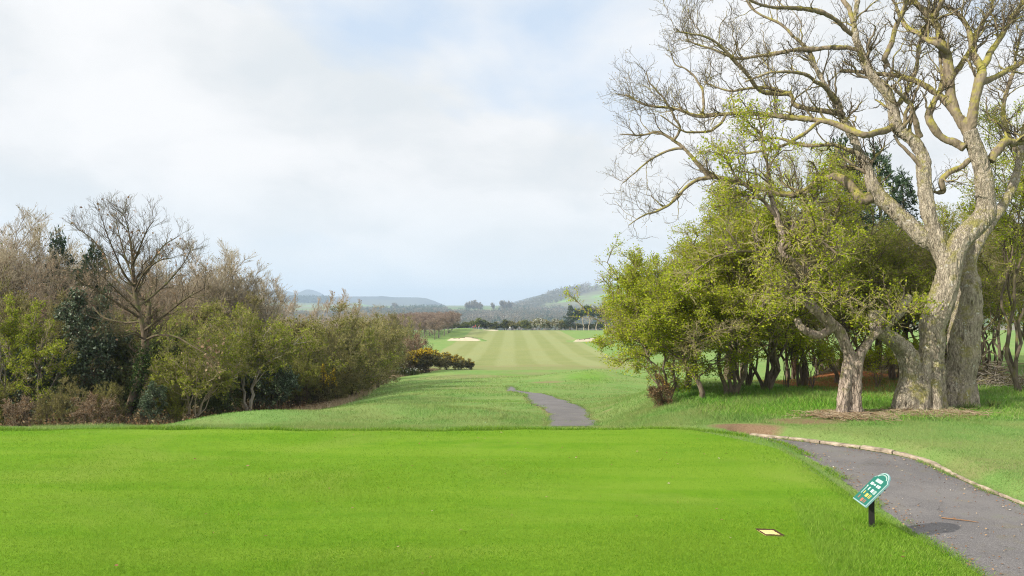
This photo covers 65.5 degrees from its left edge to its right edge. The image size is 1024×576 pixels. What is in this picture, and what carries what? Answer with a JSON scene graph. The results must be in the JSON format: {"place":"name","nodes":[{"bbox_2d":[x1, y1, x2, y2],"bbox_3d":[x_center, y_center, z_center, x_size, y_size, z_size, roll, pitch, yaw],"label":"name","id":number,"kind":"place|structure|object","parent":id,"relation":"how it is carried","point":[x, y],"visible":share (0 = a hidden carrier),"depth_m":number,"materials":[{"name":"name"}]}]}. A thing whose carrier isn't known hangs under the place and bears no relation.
{"place":"outdoors","nodes":[
{"label":"outdoors","id":0,"kind":"place"},
{"bbox_2d":[271,301,372,306],"bbox_3d":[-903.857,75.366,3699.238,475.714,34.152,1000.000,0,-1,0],"label":"hills","id":1,"kind":"structure","parent":0,"point":[306,304],"depth_m":3463.81,"materials":[{"name":"grey"}]},
{"bbox_2d":[267,294,331,303],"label":"hill wood","id":2,"kind":"object","parent":1,"relation":"on","point":[307,299],"visible":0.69,"depth_m":3516.65,"materials":[{"name":"grey"}]},
{"bbox_2d":[329,296,442,305],"bbox_3d":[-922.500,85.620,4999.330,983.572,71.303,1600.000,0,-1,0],"label":"hills","id":3,"kind":"structure","parent":0,"point":[388,301],"depth_m":4663.42,"materials":[{"name":"grey"}]},
{"bbox_2d":[0,426,981,575],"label":"tee lawn","id":4,"kind":"structure","parent":0,"point":[643,475],"depth_m":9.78,"materials":[{"name":"green plant"}]},
{"bbox_2d":[853,473,890,526],"bbox_3d":[3.913,2.305,8.611,0.316,0.593,0.400,0,-1,6],"label":"tee sign","id":5,"kind":"object","parent":4,"relation":"on","point":[870,491],"visible":1,"depth_m":8.58,"materials":[{"name":"teal plastic"}]},
{"bbox_2d":[0,0,1023,305],"label":"sky","id":6,"kind":"structure","parent":0,"point":[445,152],"materials":[{"name":"white"}]},
{"bbox_2d":[1,306,1023,561],"bbox_3d":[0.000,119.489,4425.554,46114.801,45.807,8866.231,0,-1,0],"label":"ground","id":7,"kind":"structure","parent":0,"point":[533,354],"depth_m":30.87,"materials":[{"name":"green plant"}]},
{"bbox_2d":[0,379,17,423],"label":"hawthorn shrub","id":8,"kind":"object","parent":7,"relation":"on","point":[2,402],"visible":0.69,"depth_m":30.12,"materials":[{"name":"green plant"}]},
{"bbox_2d":[0,236,28,307],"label":"ash tree","id":9,"kind":"object","parent":7,"relation":"on","point":[4,260],"visible":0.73,"depth_m":40.34,"materials":[{"name":"brown plant"}]},
{"bbox_2d":[0,292,31,424],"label":"maple sapling","id":10,"kind":"object","parent":7,"relation":"on","point":[9,345],"visible":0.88,"depth_m":30.69,"materials":[{"name":"green plant"}]},
{"bbox_2d":[0,265,38,419],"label":"hawthorn shrub","id":11,"kind":"object","parent":7,"relation":"on","point":[4,304],"visible":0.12,"depth_m":37.28,"materials":[{"name":"green plant"}]},
{"bbox_2d":[0,395,43,426],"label":"bramble bush","id":12,"kind":"object","parent":7,"relation":"on","point":[22,410],"visible":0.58,"depth_m":29.26,"materials":[{"name":"brown plant"}]},
{"bbox_2d":[0,330,53,423],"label":"holly tree","id":13,"kind":"object","parent":7,"relation":"on","point":[18,395],"visible":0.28,"depth_m":32.70,"materials":[{"name":"green plant"}]},
{"bbox_2d":[0,203,60,421],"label":"ash tree","id":14,"kind":"object","parent":7,"relation":"on","point":[27,269],"visible":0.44,"depth_m":42.20,"materials":[{"name":"brown plant"}]},
{"bbox_2d":[0,286,70,423],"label":"hawthorn shrub","id":15,"kind":"object","parent":7,"relation":"on","point":[23,308],"visible":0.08,"depth_m":36.96,"materials":[{"name":"green plant"}]},
{"bbox_2d":[5,297,80,424],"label":"maple sapling","id":16,"kind":"object","parent":7,"relation":"on","point":[34,338],"visible":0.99,"depth_m":30.00,"materials":[{"name":"green plant"}]},
{"bbox_2d":[0,207,89,415],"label":"ash tree","id":17,"kind":"object","parent":7,"relation":"on","point":[37,237],"visible":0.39,"depth_m":43.93,"materials":[{"name":"brown plant"}]},
{"bbox_2d":[2,257,88,421],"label":"beech tree","id":18,"kind":"object","parent":7,"relation":"on","point":[35,291],"visible":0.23,"depth_m":39.64,"materials":[{"name":"brown plant"}]},
{"bbox_2d":[32,225,77,415],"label":"pine tree","id":19,"kind":"object","parent":7,"relation":"on","point":[59,241],"visible":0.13,"depth_m":44.90,"materials":[{"name":"green plant"}]},
{"bbox_2d":[23,343,87,423],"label":"holly tree","id":20,"kind":"object","parent":7,"relation":"on","point":[50,381],"visible":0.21,"depth_m":33.44,"materials":[{"name":"green plant"}]},
{"bbox_2d":[13,289,105,421],"bbox_3d":[-20.550,3.291,36.835,4.485,6.538,4.900,0,-1,3],"label":"hawthorn shrub","id":21,"kind":"object","parent":7,"relation":"on","point":[52,317],"visible":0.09,"depth_m":36.23,"materials":[{"name":"green plant"}]},
{"bbox_2d":[29,376,94,425],"bbox_3d":[-16.812,4.449,29.757,2.092,2.378,2.285,-1,-1,25],"label":"bush","id":22,"kind":"object","parent":7,"relation":"on","point":[54,404],"visible":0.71,"depth_m":29.58,"materials":[{"name":"green plant"}]},
{"bbox_2d":[33,256,127,390],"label":"ash tree","id":23,"kind":"object","parent":7,"relation":"on","point":[85,275],"visible":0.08,"depth_m":46.09,"materials":[{"name":"brown plant"}]},
{"bbox_2d":[38,270,128,329],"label":"beech tree","id":24,"kind":"object","parent":7,"relation":"on","point":[105,311],"visible":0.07,"depth_m":42.14,"materials":[{"name":"brown plant"}]},
{"bbox_2d":[41,284,135,424],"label":"holly tree","id":25,"kind":"object","parent":7,"relation":"on","point":[92,347],"visible":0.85,"depth_m":32.44,"materials":[{"name":"green plant"}]},
{"bbox_2d":[68,391,123,425],"bbox_3d":[-15.350,4.667,29.408,1.807,1.754,1.704,0,-1,19],"label":"bramble bush","id":26,"kind":"object","parent":7,"relation":"on","point":[88,404],"visible":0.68,"depth_m":29.15,"materials":[{"name":"brown plant"}]},
{"bbox_2d":[71,242,123,377],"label":"pine tree","id":27,"kind":"object","parent":7,"relation":"on","point":[91,255],"visible":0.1,"depth_m":44.72,"materials":[{"name":"green plant"}]},
{"bbox_2d":[61,248,144,338],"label":"ash tree","id":28,"kind":"object","parent":7,"relation":"on","point":[117,286],"visible":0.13,"depth_m":45.49,"materials":[{"name":"brown plant"}]},
{"bbox_2d":[88,380,129,423],"bbox_3d":[-15.490,4.542,30.308,1.679,2.199,1.456,-1,-1,23],"label":"hawthorn shrub","id":29,"kind":"object","parent":7,"relation":"on","point":[113,388],"visible":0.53,"depth_m":30.26,"materials":[{"name":"green plant"}]},
{"bbox_2d":[70,307,166,411],"bbox_3d":[-18.571,3.683,37.686,4.323,5.888,4.986,0,-1,-4],"label":"hawthorn shrub","id":30,"kind":"object","parent":7,"relation":"on","point":[127,325],"visible":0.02,"depth_m":37.90,"materials":[{"name":"green plant"}]},
{"bbox_2d":[81,324,157,419],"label":"holly tree","id":31,"kind":"object","parent":7,"relation":"on","point":[121,378],"visible":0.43,"depth_m":33.34,"materials":[{"name":"green plant"}]},
{"bbox_2d":[49,190,236,423],"bbox_3d":[-14.509,0.832,30.770,5.977,9.992,8.661,1,-1,-31],"label":"bare tree","id":32,"kind":"object","parent":7,"relation":"on","point":[142,370],"visible":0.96,"depth_m":30.71,"materials":[{"name":"brown plant"}]},
{"bbox_2d":[121,290,164,422],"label":"young tree","id":33,"kind":"object","parent":7,"relation":"on","point":[148,312],"visible":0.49,"depth_m":32.63,"materials":[{"name":"green plant"}]},
{"bbox_2d":[109,264,180,368],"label":"beech tree","id":34,"kind":"object","parent":7,"relation":"on","point":[126,313],"visible":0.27,"depth_m":40.68,"materials":[{"name":"brown plant"}]},
{"bbox_2d":[107,252,191,381],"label":"ash tree","id":35,"kind":"object","parent":7,"relation":"on","point":[158,266],"visible":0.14,"depth_m":47.98,"materials":[{"name":"brown plant"}]},
{"bbox_2d":[136,380,171,424],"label":"holly tree","id":36,"kind":"object","parent":7,"relation":"on","point":[147,402],"visible":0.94,"depth_m":30.28,"materials":[{"name":"green plant"}]},
{"bbox_2d":[128,324,200,418],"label":"holly tree","id":37,"kind":"object","parent":7,"relation":"on","point":[156,343],"visible":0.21,"depth_m":36.51,"materials":[{"name":"green plant"}]},
{"bbox_2d":[139,376,189,423],"bbox_3d":[-13.561,4.589,31.440,1.942,2.270,1.792,0,-1,7],"label":"hawthorn shrub","id":38,"kind":"object","parent":7,"relation":"on","point":[176,399],"visible":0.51,"depth_m":31.19,"materials":[{"name":"green plant"}]},
{"bbox_2d":[125,267,211,408],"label":"ash tree","id":39,"kind":"object","parent":7,"relation":"on","point":[168,288],"visible":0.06,"depth_m":47.82,"materials":[{"name":"brown plant"}]},
{"bbox_2d":[1,397,336,426],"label":"bramble tangle","id":40,"kind":"object","parent":7,"relation":"on","point":[12,418],"visible":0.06,"depth_m":29.62,"materials":[{"name":"brown plant"}]},
{"bbox_2d":[128,304,213,421],"bbox_3d":[-16.056,3.656,37.859,4.947,5.893,4.564,-1,-2,35],"label":"hawthorn shrub","id":41,"kind":"object","parent":7,"relation":"on","point":[182,320],"visible":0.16,"depth_m":36.92,"materials":[{"name":"green plant"}]},
{"bbox_2d":[149,273,204,380],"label":"beech tree","id":42,"kind":"object","parent":7,"relation":"on","point":[191,300],"visible":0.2,"depth_m":41.78,"materials":[{"name":"brown plant"}]},
{"bbox_2d":[0,388,355,426],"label":"bracken litter","id":43,"kind":"object","parent":7,"relation":"on","point":[237,410],"visible":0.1,"depth_m":30.14,"materials":[{"name":"plant"}]},
{"bbox_2d":[142,331,256,418],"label":"hawthorn tree","id":44,"kind":"object","parent":7,"relation":"on","point":[186,367],"visible":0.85,"depth_m":31.86,"materials":[{"name":"green plant"}]},
{"bbox_2d":[157,237,262,410],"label":"ash tree","id":45,"kind":"object","parent":7,"relation":"on","point":[201,274],"visible":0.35,"depth_m":45.47,"materials":[{"name":"brown plant"}]},
{"bbox_2d":[196,368,243,417],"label":"holly tree","id":46,"kind":"object","parent":7,"relation":"on","point":[214,402],"visible":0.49,"depth_m":34.17,"materials":[{"name":"green plant"}]},
{"bbox_2d":[175,297,265,410],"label":"hawthorn shrub","id":47,"kind":"object","parent":7,"relation":"on","point":[219,308],"visible":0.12,"depth_m":40.62,"materials":[{"name":"green plant"}]},
{"bbox_2d":[188,237,288,401],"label":"ash tree","id":48,"kind":"object","parent":7,"relation":"on","point":[229,264],"visible":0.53,"depth_m":46.66,"materials":[{"name":"brown plant"}]},
{"bbox_2d":[206,271,289,405],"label":"ash tree","id":49,"kind":"object","parent":7,"relation":"on","point":[260,304],"visible":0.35,"depth_m":47.32,"materials":[{"name":"brown plant"}]},
{"bbox_2d":[214,290,293,409],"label":"hawthorn shrub","id":50,"kind":"object","parent":7,"relation":"on","point":[256,299],"visible":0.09,"depth_m":43.54,"materials":[{"name":"green plant"}]},
{"bbox_2d":[195,298,322,410],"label":"hawthorn tree","id":51,"kind":"object","parent":7,"relation":"on","point":[248,336],"visible":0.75,"depth_m":35.47,"materials":[{"name":"green plant"}]},
{"bbox_2d":[242,271,290,329],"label":"ash tree","id":52,"kind":"object","parent":7,"relation":"on","point":[269,282],"visible":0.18,"depth_m":52.12,"materials":[{"name":"brown plant"}]},
{"bbox_2d":[238,341,301,408],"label":"holly tree","id":53,"kind":"object","parent":7,"relation":"on","point":[257,393],"visible":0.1,"depth_m":41.19,"materials":[{"name":"green plant"}]},
{"bbox_2d":[254,357,303,407],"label":"holly tree","id":54,"kind":"object","parent":7,"relation":"on","point":[286,382],"visible":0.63,"depth_m":38.13,"materials":[{"name":"green plant"}]},
{"bbox_2d":[236,318,347,407],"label":"hawthorn shrub","id":55,"kind":"object","parent":7,"relation":"on","point":[318,349],"visible":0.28,"depth_m":41.78,"materials":[{"name":"green plant"}]},
{"bbox_2d":[284,354,323,405],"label":"hawthorn shrub","id":56,"kind":"object","parent":7,"relation":"on","point":[309,378],"visible":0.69,"depth_m":40.25,"materials":[{"name":"green plant"}]},
{"bbox_2d":[274,310,367,404],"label":"hawthorn shrub","id":57,"kind":"object","parent":7,"relation":"on","point":[352,363],"visible":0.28,"depth_m":44.62,"materials":[{"name":"green plant"}]},
{"bbox_2d":[308,364,337,402],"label":"gorse bush","id":58,"kind":"object","parent":7,"relation":"on","point":[321,394],"visible":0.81,"depth_m":40.81,"materials":[{"name":"green plant"}]},
{"bbox_2d":[318,355,362,399],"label":"hawthorn shrub","id":59,"kind":"object","parent":7,"relation":"on","point":[344,389],"visible":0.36,"depth_m":45.89,"materials":[{"name":"green plant"}]},
{"bbox_2d":[309,299,394,396],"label":"hawthorn shrub","id":60,"kind":"object","parent":7,"relation":"on","point":[363,377],"visible":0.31,"depth_m":49.81,"materials":[{"name":"green plant"}]},
{"bbox_2d":[322,321,401,395],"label":"hawthorn shrub","id":61,"kind":"object","parent":7,"relation":"on","point":[375,347],"visible":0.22,"depth_m":51.80,"materials":[{"name":"green plant"}]},
{"bbox_2d":[290,367,440,409],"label":"edge grass","id":62,"kind":"structure","parent":7,"relation":"on","point":[335,402],"depth_m":43.22,"materials":[{"name":"plant"}]},
{"bbox_2d":[0,423,746,437],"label":"fringe grass","id":63,"kind":"structure","parent":7,"relation":"on","point":[275,427],"depth_m":15.36,"materials":[{"name":"green plant"}]},
{"bbox_2d":[337,311,409,388],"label":"hawthorn shrub","id":64,"kind":"object","parent":7,"relation":"on","point":[387,346],"visible":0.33,"depth_m":59.82,"materials":[{"name":"green plant"}]},
{"bbox_2d":[370,316,403,387],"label":"hawthorn shrub","id":65,"kind":"object","parent":7,"relation":"on","point":[378,383],"visible":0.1,"depth_m":65.72,"materials":[{"name":"green plant"}]},
{"bbox_2d":[373,310,406,342],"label":"hawthorn shrub","id":66,"kind":"object","parent":7,"relation":"on","point":[395,322],"visible":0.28,"depth_m":111.60,"materials":[{"name":"green plant"}]},
{"bbox_2d":[402,331,436,367],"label":"bramble bush","id":67,"kind":"object","parent":7,"relation":"on","point":[410,343],"visible":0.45,"depth_m":91.06,"materials":[{"name":"brown plant"}]},
{"bbox_2d":[407,347,443,372],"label":"gorse bush","id":68,"kind":"object","parent":7,"relation":"on","point":[426,357],"visible":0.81,"depth_m":87.07,"materials":[{"name":"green plant"}]},
{"bbox_2d":[229,304,623,329],"bbox_3d":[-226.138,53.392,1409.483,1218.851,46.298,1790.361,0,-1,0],"label":"wood","id":69,"kind":"object","parent":7,"relation":"on","point":[517,316],"visible":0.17,"depth_m":1502.25,"materials":[{"name":"plant"}]},
{"bbox_2d":[433,351,465,369],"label":"gorse bush","id":70,"kind":"object","parent":7,"relation":"on","point":[450,361],"visible":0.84,"depth_m":94.53,"materials":[{"name":"green plant"}]},
{"bbox_2d":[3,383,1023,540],"bbox_3d":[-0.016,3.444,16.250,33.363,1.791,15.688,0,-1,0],"label":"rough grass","id":71,"kind":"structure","parent":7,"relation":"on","point":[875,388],"depth_m":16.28,"materials":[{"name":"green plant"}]},
{"bbox_2d":[559,232,733,400],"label":"hawthorn tree","id":72,"kind":"object","parent":7,"relation":"on","point":[625,303],"visible":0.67,"depth_m":21.03,"materials":[{"name":"green plant"}]},
{"bbox_2d":[644,372,673,406],"bbox_3d":[3.734,2.608,20.265,0.754,0.997,0.802,0,-1,-13],"label":"bush","id":73,"kind":"object","parent":7,"relation":"on","point":[656,394],"visible":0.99,"depth_m":20.17,"materials":[{"name":"brown plant"}]},
{"bbox_2d":[601,242,747,388],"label":"hawthorn tree","id":74,"kind":"object","parent":7,"relation":"on","point":[651,262],"visible":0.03,"depth_m":23.38,"materials":[{"name":"green plant"}]},
{"bbox_2d":[620,274,765,397],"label":"hawthorn tree","id":75,"kind":"object","parent":7,"relation":"on","point":[675,330],"visible":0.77,"depth_m":20.31,"materials":[{"name":"green plant"}]},
{"bbox_2d":[637,196,840,394],"bbox_3d":[5.858,0.271,21.342,5.420,5.492,4.603,-1,-1,27],"label":"hawthorn tree","id":76,"kind":"object","parent":7,"relation":"on","point":[734,388],"visible":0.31,"depth_m":20.89,"materials":[{"name":"green plant"}]},
{"bbox_2d":[655,210,826,385],"bbox_3d":[7.294,0.286,24.213,5.098,5.641,4.926,0,-1,-19],"label":"hawthorn tree","id":77,"kind":"object","parent":7,"relation":"on","point":[750,376],"visible":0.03,"depth_m":24.13,"materials":[{"name":"green plant"}]},
{"bbox_2d":[504,384,1023,508],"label":"verge grass","id":78,"kind":"structure","parent":7,"relation":"on","point":[548,421],"depth_m":24.12,"materials":[{"name":"green plant"}]},
{"bbox_2d":[686,169,872,391],"bbox_3d":[7.085,-0.199,22.962,5.417,6.491,5.803,0,-1,0],"label":"hawthorn tree","id":79,"kind":"object","parent":7,"relation":"on","point":[771,375],"visible":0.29,"depth_m":21.92,"materials":[{"name":"green plant"}]},
{"bbox_2d":[757,322,811,387],"bbox_3d":[7.988,1.993,23.415,1.552,2.213,1.511,0,-1,17],"label":"young elder","id":80,"kind":"object","parent":7,"relation":"on","point":[788,348],"visible":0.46,"depth_m":23.25,"materials":[{"name":"green plant"}]},
{"bbox_2d":[664,92,943,412],"bbox_3d":[5.940,-0.695,17.445,5.750,7.548,3.559,0,-1,-12],"label":"gnarled hawthorn","id":81,"kind":"object","parent":7,"relation":"on","point":[799,238],"visible":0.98,"depth_m":17.15,"materials":[{"name":"green plant"}]},
{"bbox_2d":[779,337,837,388],"bbox_3d":[8.780,2.197,23.557,1.662,1.777,1.707,0,-1,13],"label":"young elder","id":82,"kind":"object","parent":7,"relation":"on","point":[821,352],"visible":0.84,"depth_m":23.33,"materials":[{"name":"green plant"}]},
{"bbox_2d":[768,297,852,379],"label":"tree","id":83,"kind":"object","parent":7,"relation":"on","point":[793,370],"depth_m":30.77,"materials":[{"name":"green plant"}]},
{"bbox_2d":[598,0,1023,409],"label":"oak tree","id":84,"kind":"object","parent":7,"relation":"on","point":[929,378],"visible":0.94,"depth_m":19.03,"materials":[{"name":"grey plant"}]},
{"bbox_2d":[731,138,894,385],"bbox_3d":[8.877,-0.757,24.707,5.145,7.840,5.098,0,-1,0],"label":"hawthorn tree","id":85,"kind":"object","parent":7,"relation":"on","point":[801,371],"visible":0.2,"depth_m":24.05,"materials":[{"name":"green plant"}]},
{"bbox_2d":[806,133,889,339],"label":"tree","id":86,"kind":"object","parent":7,"relation":"on","point":[845,138],"visible":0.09,"depth_m":33.95,"materials":[{"name":"green plant"}]},
{"bbox_2d":[765,437,995,575],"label":"collar fringe","id":87,"kind":"object","parent":7,"relation":"on","point":[826,467],"visible":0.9,"depth_m":9.36,"materials":[{"name":"green plant"}]},
{"bbox_2d":[863,344,898,386],"bbox_3d":[10.979,2.390,23.856,1.426,1.409,1.389,1,-2,-43],"label":"young elder","id":88,"kind":"object","parent":7,"relation":"on","point":[872,356],"visible":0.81,"depth_m":23.86,"materials":[{"name":"green plant"}]},
{"bbox_2d":[848,141,915,364],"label":"pine tree","id":89,"kind":"object","parent":7,"relation":"on","point":[882,159],"visible":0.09,"depth_m":34.59,"materials":[{"name":"green plant"}]},
{"bbox_2d":[768,406,999,424],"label":"dry stalks","id":90,"kind":"object","parent":7,"relation":"on","point":[838,415],"visible":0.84,"depth_m":17.16,"materials":[{"name":"plant"}]},
{"bbox_2d":[775,202,995,384],"bbox_3d":[10.845,0.129,24.922,7.106,6.053,6.860,0,-1,0],"label":"hawthorn tree","id":91,"kind":"object","parent":7,"relation":"on","point":[869,271],"visible":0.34,"depth_m":24.85,"materials":[{"name":"green plant"}]},
{"bbox_2d":[886,166,921,337],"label":"pine tree","id":92,"kind":"object","parent":7,"relation":"on","point":[911,193],"visible":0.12,"depth_m":36.77,"materials":[{"name":"green plant"}]},
{"bbox_2d":[819,217,1014,379],"bbox_3d":[12.507,0.386,26.741,6.491,5.630,6.450,0,-1,0],"label":"hawthorn tree","id":93,"kind":"object","parent":7,"relation":"on","point":[891,368],"visible":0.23,"depth_m":25.59,"materials":[{"name":"green plant"}]},
{"bbox_2d":[851,198,1017,362],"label":"hawthorn tree","id":94,"kind":"object","parent":7,"relation":"on","point":[943,218],"visible":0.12,"depth_m":27.58,"materials":[{"name":"green plant"}]},
{"bbox_2d":[902,211,1023,377],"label":"hawthorn tree","id":95,"kind":"object","parent":7,"relation":"on","point":[989,289],"visible":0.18,"depth_m":24.66,"materials":[{"name":"green plant"}]},
{"bbox_2d":[926,225,1023,368],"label":"tree","id":96,"kind":"object","parent":7,"relation":"on","point":[986,313],"visible":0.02,"depth_m":31.02,"materials":[{"name":"green plant"}]},
{"bbox_2d":[946,95,1023,391],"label":"hawthorn tree","id":97,"kind":"object","parent":7,"relation":"on","point":[1007,223],"visible":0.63,"depth_m":22.48,"materials":[{"name":"green plant"}]},
{"bbox_2d":[976,332,1023,388],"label":"brush pile","id":98,"kind":"object","parent":7,"relation":"on","point":[984,376],"visible":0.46,"depth_m":23.75,"materials":[{"name":"brown plant"}]},
{"bbox_2d":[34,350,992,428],"bbox_3d":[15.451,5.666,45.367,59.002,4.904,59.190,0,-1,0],"label":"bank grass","id":99,"kind":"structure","parent":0,"point":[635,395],"depth_m":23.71,"materials":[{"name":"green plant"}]},
{"bbox_2d":[507,387,594,426],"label":"path","id":100,"kind":"structure","parent":0,"point":[562,410],"depth_m":28.23,"materials":[{"name":"grey asphalt"}]},
{"bbox_2d":[535,282,983,307],"bbox_3d":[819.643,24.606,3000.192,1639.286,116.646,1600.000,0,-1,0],"label":"hills","id":101,"kind":"structure","parent":0,"point":[589,297],"depth_m":2547.57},
{"bbox_2d":[512,275,656,307],"bbox_3d":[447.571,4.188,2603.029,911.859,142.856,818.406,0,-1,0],"label":"hill wood","id":102,"kind":"object","parent":101,"relation":"on","point":[550,296],"visible":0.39,"depth_m":2688.02,"materials":[{"name":"plant"}]},
{"bbox_2d":[647,383,1023,420],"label":"long grass","id":103,"kind":"structure","parent":0,"point":[826,399],"depth_m":19.50,"materials":[{"name":"green plant"}]},
{"bbox_2d":[756,436,1023,575],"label":"path","id":104,"kind":"structure","parent":0,"point":[985,510],"depth_m":10.11,"materials":[{"name":"grey asphalt"}]},
{"bbox_2d":[750,433,1023,504],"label":"kerb","id":105,"kind":"structure","parent":104,"relation":"on","point":[904,454],"depth_m":13.71,"materials":[{"name":"concrete"}]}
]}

